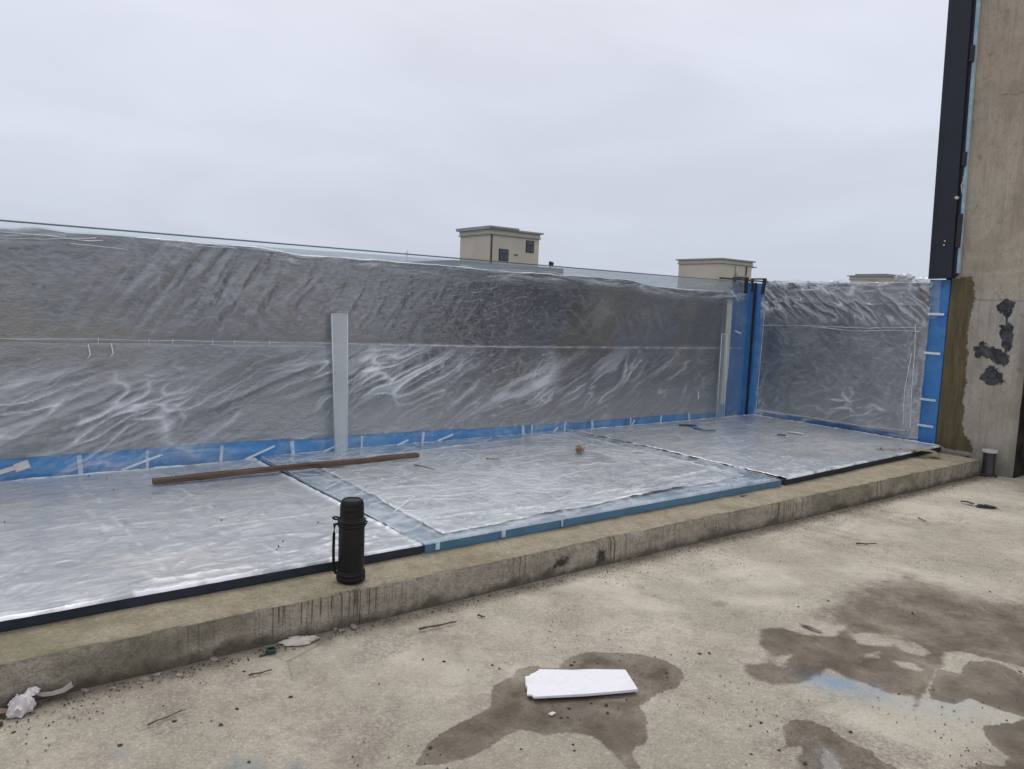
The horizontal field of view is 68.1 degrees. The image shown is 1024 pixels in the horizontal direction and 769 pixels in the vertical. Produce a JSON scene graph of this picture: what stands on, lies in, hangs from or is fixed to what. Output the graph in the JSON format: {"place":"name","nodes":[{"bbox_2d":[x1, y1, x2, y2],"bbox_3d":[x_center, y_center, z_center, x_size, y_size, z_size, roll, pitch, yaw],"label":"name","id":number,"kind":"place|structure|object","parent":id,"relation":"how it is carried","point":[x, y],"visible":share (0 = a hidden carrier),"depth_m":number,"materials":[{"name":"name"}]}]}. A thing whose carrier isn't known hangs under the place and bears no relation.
{"place":"outdoors","nodes":[
{"label":"outdoors","id":0,"kind":"place"},
{"bbox_2d":[0,0,948,285],"label":"sky","id":1,"kind":"structure","parent":0,"point":[797,139],"materials":[{"name":"white"}]},
{"bbox_2d":[423,225,558,274],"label":"stair tower","id":2,"kind":"structure","parent":0,"point":[499,243],"depth_m":50.59,"materials":[{"name":"beige paint"}]},
{"bbox_2d":[499,249,508,260],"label":"window","id":3,"kind":"structure","parent":2,"relation":"in","point":[503,253],"depth_m":50.12,"materials":[{"name":"grey glass"}]},
{"bbox_2d":[526,240,533,252],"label":"window","id":4,"kind":"structure","parent":2,"relation":"in","point":[529,244],"depth_m":51.34,"materials":[{"name":"grey glass"}]},
{"bbox_2d":[0,472,1023,768],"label":"terrace floor","id":5,"kind":"structure","parent":0,"point":[372,694],"depth_m":3.13,"materials":[{"name":"concrete"}]},
{"bbox_2d":[0,708,7,713],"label":"paper scrap","id":6,"kind":"object","parent":5,"relation":"on","point":[3,710],"visible":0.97,"depth_m":2.66,"materials":[{"name":"beige paper"}]},
{"bbox_2d":[6,682,73,718],"bbox_3d":[-1.702,1.121,2.734,0.083,0.070,0.222,6,7,32],"label":"rag","id":7,"kind":"object","parent":5,"relation":"on","point":[20,705],"visible":1,"depth_m":2.67,"materials":[{"name":"white fabric"}]},
{"bbox_2d":[81,688,88,692],"bbox_3d":[-1.601,1.147,2.849,0.045,0.010,0.025,6,7,31],"label":"mortar chip","id":8,"kind":"object","parent":5,"relation":"on","point":[85,690],"visible":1,"depth_m":2.84,"materials":[{"name":"beige concrete"}]},
{"bbox_2d":[139,676,149,681],"bbox_3d":[-1.430,1.143,2.948,0.036,0.010,0.045,-2,7,-33],"label":"mortar chip","id":9,"kind":"object","parent":5,"relation":"on","point":[144,678],"visible":1,"depth_m":2.94,"materials":[{"name":"beige concrete"}]},
{"bbox_2d":[147,709,184,725],"bbox_3d":[-1.220,1.174,2.677,0.009,0.009,0.135,7,7,37],"label":"twig","id":10,"kind":"object","parent":5,"relation":"on","point":[150,723],"visible":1,"depth_m":2.67,"materials":[{"name":"brown wood"}]},
{"bbox_2d":[210,657,218,661],"bbox_3d":[-1.232,1.132,3.131,0.051,0.012,0.028,6,7,30],"label":"mortar chip","id":11,"kind":"object","parent":5,"relation":"on","point":[213,659],"visible":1,"depth_m":3.12,"materials":[{"name":"grey concrete"}]},
{"bbox_2d":[249,669,271,675],"bbox_3d":[-1.002,1.147,3.019,0.091,0.011,0.009,-2,7,-35],"label":"twig","id":12,"kind":"object","parent":5,"relation":"on","point":[250,674],"visible":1,"depth_m":3.02,"materials":[{"name":"brown wood"}]},
{"bbox_2d":[259,646,276,656],"bbox_3d":[-1.032,1.125,3.197,0.077,0.020,0.044,-2,7,-37],"label":"bottle cap","id":13,"kind":"object","parent":5,"relation":"on","point":[270,650],"visible":1,"depth_m":3.19,"materials":[{"name":"green plastic"}]},
{"bbox_2d":[278,635,319,645],"bbox_3d":[-0.930,1.112,3.314,0.170,0.030,0.085,-2,7,-37],"label":"plastic scrap","id":14,"kind":"object","parent":5,"relation":"on","point":[298,640],"visible":1,"depth_m":3.29,"materials":[{"name":"white plastic"}]},
{"bbox_2d":[350,623,357,629],"bbox_3d":[-0.728,1.115,3.498,0.034,0.011,0.064,1,6,-17],"label":"mortar chip","id":15,"kind":"object","parent":5,"relation":"on","point":[353,626],"visible":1,"depth_m":3.49,"materials":[{"name":"grey concrete"}]},
{"bbox_2d":[419,621,456,629],"bbox_3d":[-0.345,1.120,3.527,0.190,0.014,0.013,-1,7,-31],"label":"twig","id":16,"kind":"object","parent":5,"relation":"on","point":[425,627],"visible":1,"depth_m":3.52,"materials":[{"name":"brown wood"}]},
{"bbox_2d":[0,451,979,708],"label":"kerb","id":17,"kind":"structure","parent":5,"relation":"on","point":[80,653],"depth_m":3.67,"materials":[{"name":"concrete"}]},
{"bbox_2d":[0,458,421,631],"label":"floor panel","id":18,"kind":"structure","parent":17,"relation":"on","point":[78,545],"depth_m":3.98,"materials":[{"name":"clear plastic"}]},
{"bbox_2d":[332,497,367,583],"bbox_3d":[-0.765,0.737,3.598,0.147,0.394,0.138,-2,7,-37],"label":"vacuum flask","id":19,"kind":"object","parent":17,"relation":"on","point":[351,523],"visible":1,"depth_m":3.55,"materials":[{"name":"black metal"}]},
{"bbox_2d":[0,219,757,480],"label":"acrylic wall","id":20,"kind":"structure","parent":17,"relation":"on","point":[118,353],"depth_m":6.21,"materials":[{"name":"clear plastic"}]},
{"bbox_2d":[733,277,748,293],"bbox_3d":[2.829,-1.237,9.455,0.052,0.203,0.250,-2,7,-37],"label":"clamp","id":21,"kind":"object","parent":20,"relation":"attached to","point":[746,281],"visible":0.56,"depth_m":9.36,"materials":[{"name":"black metal"}]},
{"bbox_2d":[751,278,766,294],"bbox_3d":[3.082,-1.238,9.564,0.076,0.203,0.250,-2,7,-37],"label":"clamp","id":22,"kind":"object","parent":20,"relation":"attached to","point":[764,281],"visible":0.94,"depth_m":9.47,"materials":[{"name":"black metal"}]},
{"bbox_2d":[258,429,781,553],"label":"floor panel","id":23,"kind":"structure","parent":17,"relation":"on","point":[429,509],"depth_m":5.51,"materials":[{"name":"clear plastic"}]},
{"bbox_2d":[152,452,418,484],"bbox_3d":[-1.571,0.608,5.606,2.006,0.041,0.063,-2,7,-37],"label":"timber batten","id":24,"kind":"object","parent":23,"relation":"on","point":[226,473],"visible":1,"depth_m":5.49,"materials":[{"name":"brown wood"}]},
{"bbox_2d":[331,313,347,451],"bbox_3d":[-1.432,-0.012,6.285,0.147,1.145,0.077,-2,7,-37],"label":"acrylic bar","id":25,"kind":"object","parent":23,"relation":"on","point":[347,380],"visible":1,"depth_m":6.29,"materials":[{"name":"clear plastic"}]},
{"bbox_2d":[4,416,898,549],"bbox_3d":[0.209,0.646,6.188,8.628,0.010,2.274,-2,7,-37],"label":"panel grit","id":26,"kind":"object","parent":23,"relation":"on","point":[365,486],"visible":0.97,"depth_m":5.19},
{"bbox_2d":[575,445,584,453],"bbox_3d":[0.602,0.571,6.678,0.095,0.080,0.091,-2,7,-37],"label":"straw ball","id":27,"kind":"object","parent":23,"relation":"on","point":[580,449],"visible":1,"depth_m":6.67,"materials":[{"name":"brown plant"}]},
{"bbox_2d":[573,414,940,484],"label":"floor panel","id":28,"kind":"structure","parent":17,"relation":"on","point":[755,444],"depth_m":7.59,"materials":[{"name":"clear plastic"}]},
{"bbox_2d":[679,424,701,428],"bbox_3d":[1.990,0.472,8.464,0.188,0.020,0.230,2,6,-7],"label":"scraper","id":29,"kind":"object","parent":28,"relation":"on","point":[691,426],"visible":0.96,"depth_m":8.51,"materials":[{"name":"black metal"}]},
{"bbox_2d":[716,336,726,417],"bbox_3d":[2.562,-0.105,9.288,0.162,1.032,0.077,-2,7,-37],"label":"acrylic bar","id":30,"kind":"object","parent":28,"relation":"on","point":[725,377],"visible":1,"depth_m":9.30,"materials":[{"name":"clear plastic"}]},
{"bbox_2d":[876,447,940,455],"bbox_3d":[3.953,0.660,7.514,0.662,0.054,0.170,2,6,-7],"label":"board strip","id":31,"kind":"object","parent":28,"relation":"on","point":[928,450],"visible":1,"depth_m":7.53,"materials":[{"name":"black metal"}]},
{"bbox_2d":[749,274,951,443],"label":"acrylic wall","id":32,"kind":"structure","parent":17,"relation":"on","point":[863,357],"depth_m":8.77,"materials":[{"name":"clear plastic"}]},
{"bbox_2d":[719,277,768,282],"bbox_3d":[2.931,-1.296,9.400,1.004,0.026,0.052,-2,7,-34],"label":"clamp bar","id":33,"kind":"object","parent":32,"relation":"on","point":[739,279],"visible":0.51,"depth_m":9.27,"materials":[{"name":"metal"}]},
{"bbox_2d":[0,477,1022,768],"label":"floor grit","id":34,"kind":"object","parent":5,"relation":"on","point":[552,621],"visible":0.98,"depth_m":3.75,"materials":[{"name":"grey gravel"}]},
{"bbox_2d":[525,669,637,698],"bbox_3d":[0.263,1.191,3.033,0.444,0.014,0.218,1,6,-9],"label":"foam board","id":35,"kind":"object","parent":5,"relation":"on","point":[549,683],"visible":1,"depth_m":3.01,"materials":[{"name":"white plastic"}]},
{"bbox_2d":[799,623,822,630],"bbox_3d":[1.451,1.175,3.684,0.034,0.013,0.113,-2,7,-37],"label":"paper flake","id":36,"kind":"object","parent":5,"relation":"on","point":[811,626],"visible":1,"depth_m":3.67,"materials":[{"name":"white paper"}]},
{"bbox_2d":[961,501,997,508],"bbox_3d":[3.876,0.999,6.293,0.265,0.026,0.090,6,7,32],"label":"dark rag","id":37,"kind":"object","parent":5,"relation":"on","point":[984,506],"visible":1,"depth_m":6.26,"materials":[{"name":"black fabric"}]},
{"bbox_2d":[936,0,1023,477],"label":"concrete column","id":38,"kind":"structure","parent":5,"relation":"on","point":[981,405],"depth_m":7.60,"materials":[{"name":"grey concrete"}]},
{"bbox_2d":[928,0,980,278],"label":"cladding profile","id":39,"kind":"object","parent":38,"relation":"attached to","point":[959,71],"visible":1,"depth_m":7.77,"materials":[{"name":"black metal"}]},
{"bbox_2d":[978,449,997,477],"bbox_3d":[4.767,0.787,7.581,0.172,0.274,0.172,-2,7,-37],"label":"drain pipe","id":40,"kind":"object","parent":5,"relation":"on","point":[988,463],"visible":0.97,"depth_m":7.54,"materials":[{"name":"grey plastic"}]},
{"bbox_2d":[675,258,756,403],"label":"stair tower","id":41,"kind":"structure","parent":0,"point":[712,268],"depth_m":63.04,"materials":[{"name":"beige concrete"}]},
{"bbox_2d":[847,274,914,282],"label":"stair tower","id":42,"kind":"structure","parent":0,"point":[872,278],"depth_m":71.59,"materials":[{"name":"beige concrete"}]}
]}

